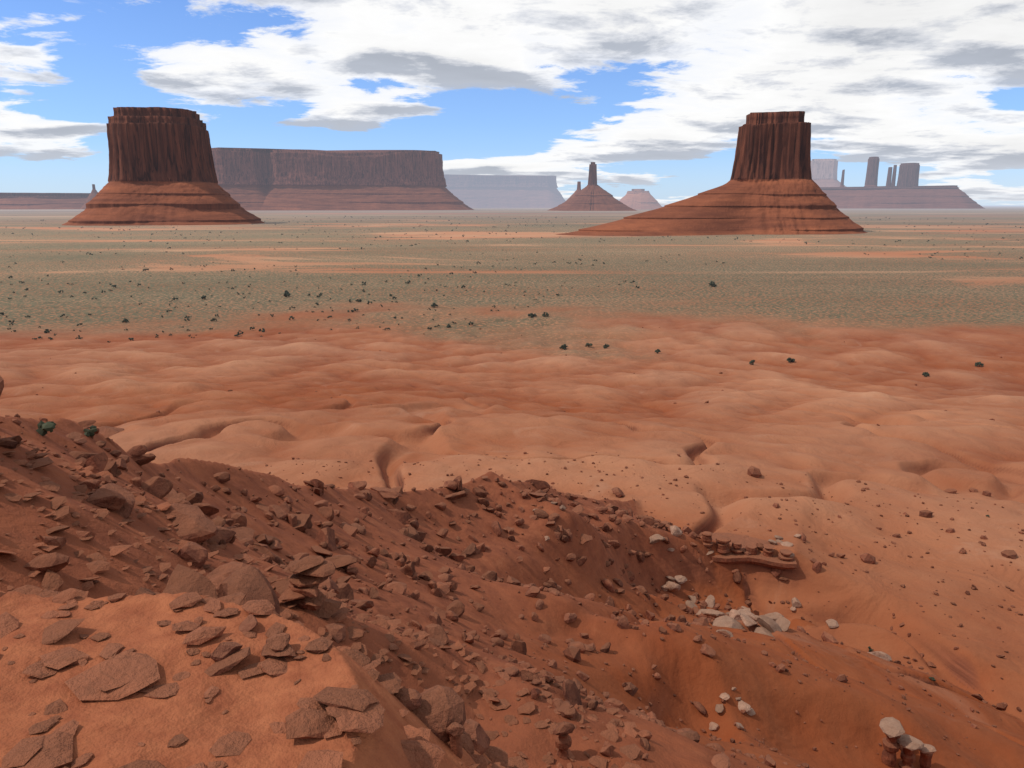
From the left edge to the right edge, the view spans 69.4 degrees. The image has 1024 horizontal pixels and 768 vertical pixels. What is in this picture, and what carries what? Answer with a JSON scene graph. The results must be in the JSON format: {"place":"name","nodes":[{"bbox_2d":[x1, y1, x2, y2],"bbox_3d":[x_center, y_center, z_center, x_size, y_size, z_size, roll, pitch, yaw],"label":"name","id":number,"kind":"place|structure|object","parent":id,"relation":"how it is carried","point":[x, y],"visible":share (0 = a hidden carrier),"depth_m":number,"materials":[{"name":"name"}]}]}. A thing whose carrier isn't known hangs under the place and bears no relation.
{"place":"outdoors","nodes":[
{"label":"outdoors","id":0,"kind":"place"},
{"bbox_2d":[0,193,89,209],"bbox_3d":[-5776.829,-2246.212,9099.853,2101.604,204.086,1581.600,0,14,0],"label":"mesa","id":1,"kind":"structure","parent":0,"point":[9,201],"depth_m":8892.76,"materials":[{"name":"brown stone"}]},
{"bbox_2d":[81,184,97,208],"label":"spire","id":2,"kind":"structure","parent":1,"relation":"on","point":[93,193],"depth_m":8872.81,"materials":[{"name":"stone"}]},
{"bbox_2d":[0,205,1023,767],"bbox_3d":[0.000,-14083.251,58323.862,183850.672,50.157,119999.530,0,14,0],"label":"ground","id":3,"kind":"structure","parent":0,"point":[490,387],"depth_m":85.37,"materials":[{"name":"orange sand"}]},
{"bbox_2d":[62,107,264,225],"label":"butte","id":4,"kind":"object","parent":3,"relation":"on","point":[162,171],"visible":0.99,"depth_m":1926.88,"materials":[{"name":"brown stone"}]},
{"bbox_2d":[261,633,295,658],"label":"outcrop rocks","id":5,"kind":"object","parent":3,"relation":"on","point":[278,645],"visible":0.79,"depth_m":2.87,"materials":[{"name":"stone"}]},
{"bbox_2d":[0,376,558,628],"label":"rocks","id":6,"kind":"object","parent":3,"relation":"on","point":[197,525],"visible":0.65,"depth_m":8.36,"materials":[{"name":"stone"}]},
{"bbox_2d":[278,555,341,619],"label":"outcrop rocks","id":7,"kind":"object","parent":3,"relation":"on","point":[310,574],"visible":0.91,"depth_m":6.82,"materials":[{"name":"stone"}]},
{"bbox_2d":[69,451,554,681],"bbox_3d":[-3.099,3.608,12.756,5.660,9.746,18.555,-2,14,-9],"label":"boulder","id":8,"kind":"object","parent":3,"relation":"on","point":[159,487],"visible":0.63,"depth_m":9.18,"materials":[{"name":"stone"}]},
{"bbox_2d":[0,421,640,767],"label":"rock slabs","id":9,"kind":"structure","parent":3,"relation":"on","point":[327,712],"depth_m":2.95,"materials":[{"name":"brown stone"}]},
{"bbox_2d":[211,147,473,209],"bbox_3d":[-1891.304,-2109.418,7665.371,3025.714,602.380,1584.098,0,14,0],"label":"mesa","id":10,"kind":"structure","parent":3,"relation":"on","point":[270,179],"depth_m":7355.05,"materials":[{"name":"brown stone"}]},
{"bbox_2d":[23,472,775,767],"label":"rocks","id":11,"kind":"object","parent":3,"relation":"on","point":[437,710],"visible":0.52,"depth_m":19.40,"materials":[{"name":"brown stone"}]},
{"bbox_2d":[444,174,564,207],"bbox_3d":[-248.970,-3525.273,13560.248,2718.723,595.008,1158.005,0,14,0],"label":"mesa","id":12,"kind":"structure","parent":3,"relation":"on","point":[505,191],"depth_m":13241.02,"materials":[{"name":"grey stone"}]},
{"bbox_2d":[0,216,1022,342],"bbox_3d":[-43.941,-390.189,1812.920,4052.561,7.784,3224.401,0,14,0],"label":"bushes","id":13,"kind":"object","parent":3,"relation":"on","point":[212,319],"visible":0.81,"depth_m":456.79,"materials":[{"name":"green plant"}]},
{"bbox_2d":[0,413,1023,767],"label":"rocks","id":14,"kind":"object","parent":3,"relation":"on","point":[10,443],"visible":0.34,"depth_m":22.25,"materials":[{"name":"stone"}]},
{"bbox_2d":[36,420,988,680],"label":"shrubs","id":15,"kind":"object","parent":3,"relation":"on","point":[43,429],"visible":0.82,"depth_m":8.73,"materials":[{"name":"green plant"}]},
{"bbox_2d":[36,323,1001,477],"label":"hummock pebble rocks","id":16,"kind":"object","parent":3,"relation":"on","point":[685,476],"visible":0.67,"depth_m":135.84,"materials":[{"name":"stone"}]},
{"bbox_2d":[122,281,983,375],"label":"bushes","id":17,"kind":"object","parent":3,"relation":"on","point":[564,346],"visible":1,"depth_m":264.45,"materials":[{"name":"green plant"}]},
{"bbox_2d":[566,181,580,200],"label":"spire","id":18,"kind":"structure","parent":3,"relation":"on","point":[578,188],"depth_m":8980.85,"materials":[{"name":"stone"}]},
{"bbox_2d":[547,162,636,210],"bbox_3d":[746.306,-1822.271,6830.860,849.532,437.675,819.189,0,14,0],"label":"spire","id":19,"kind":"structure","parent":3,"relation":"on","point":[592,195],"depth_m":6687.03,"materials":[{"name":"brown stone"}]},
{"bbox_2d":[620,189,661,209],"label":"butte","id":20,"kind":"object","parent":3,"relation":"on","point":[639,199],"depth_m":8482.92,"materials":[{"name":"brown stone"}]},
{"bbox_2d":[336,487,1004,767],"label":"rocks","id":21,"kind":"object","parent":3,"relation":"on","point":[566,709],"visible":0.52,"depth_m":16.61,"materials":[{"name":"stone"}]},
{"bbox_2d":[449,734,932,767],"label":"rocks","id":22,"kind":"object","parent":3,"relation":"on","point":[563,744],"visible":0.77,"depth_m":22.90,"materials":[{"name":"stone"}]},
{"bbox_2d":[446,721,574,735],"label":"rocks","id":23,"kind":"object","parent":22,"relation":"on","point":[458,729],"visible":1,"depth_m":6.73,"materials":[{"name":"stone"}]},
{"bbox_2d":[879,717,935,753],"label":"pale rocks","id":24,"kind":"object","parent":22,"relation":"on","point":[890,727],"visible":1,"depth_m":22.88,"materials":[{"name":"stone"}]},
{"bbox_2d":[556,111,867,235],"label":"butte","id":25,"kind":"object","parent":3,"relation":"on","point":[771,187],"visible":1,"depth_m":1360.13,"materials":[{"name":"brown stone"}]},
{"bbox_2d":[533,502,891,730],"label":"pale rocks","id":26,"kind":"object","parent":3,"relation":"on","point":[771,623],"visible":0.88,"depth_m":40.06,"materials":[{"name":"stone"}]},
{"bbox_2d":[702,531,797,569],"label":"hoodoo ledge rocks","id":27,"kind":"object","parent":3,"relation":"on","point":[767,557],"visible":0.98,"depth_m":50.57,"materials":[{"name":"stone"}]},
{"bbox_2d":[528,465,1021,749],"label":"rocks","id":28,"kind":"object","parent":3,"relation":"on","point":[571,653],"visible":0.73,"depth_m":49.90,"materials":[{"name":"stone"}]},
{"bbox_2d":[0,0,1023,204],"label":"sky","id":29,"kind":"structure","parent":0,"point":[657,94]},
{"bbox_2d":[811,159,845,186],"bbox_3d":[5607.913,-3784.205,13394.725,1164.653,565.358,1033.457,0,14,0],"label":"butte","id":30,"kind":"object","parent":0,"point":[824,172],"visible":0.53,"depth_m":13263.23,"materials":[{"name":"grey stone"}]},
{"bbox_2d":[820,185,985,208],"bbox_3d":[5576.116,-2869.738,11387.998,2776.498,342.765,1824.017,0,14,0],"label":"mesa","id":31,"kind":"structure","parent":0,"point":[915,197],"depth_m":10987.44,"materials":[{"name":"grey stone"}]},
{"bbox_2d":[840,169,844,186],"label":"tower","id":32,"kind":"structure","parent":31,"relation":"on","point":[842,180],"depth_m":11497.25,"materials":[{"name":"grey stone"}]},
{"bbox_2d":[864,157,879,186],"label":"tower","id":33,"kind":"structure","parent":31,"relation":"on","point":[871,179],"depth_m":11278.82,"materials":[{"name":"grey stone"}]},
{"bbox_2d":[886,167,891,185],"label":"tower","id":34,"kind":"structure","parent":31,"relation":"on","point":[889,177],"depth_m":11221.82,"materials":[{"name":"grey stone"}]},
{"bbox_2d":[891,165,896,185],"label":"tower","id":35,"kind":"structure","parent":31,"relation":"on","point":[894,176],"depth_m":11192.67,"materials":[{"name":"grey stone"}]},
{"bbox_2d":[897,163,919,185],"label":"tower","id":36,"kind":"structure","parent":31,"relation":"on","point":[908,174],"depth_m":11070.61,"materials":[{"name":"grey stone"}]}
]}

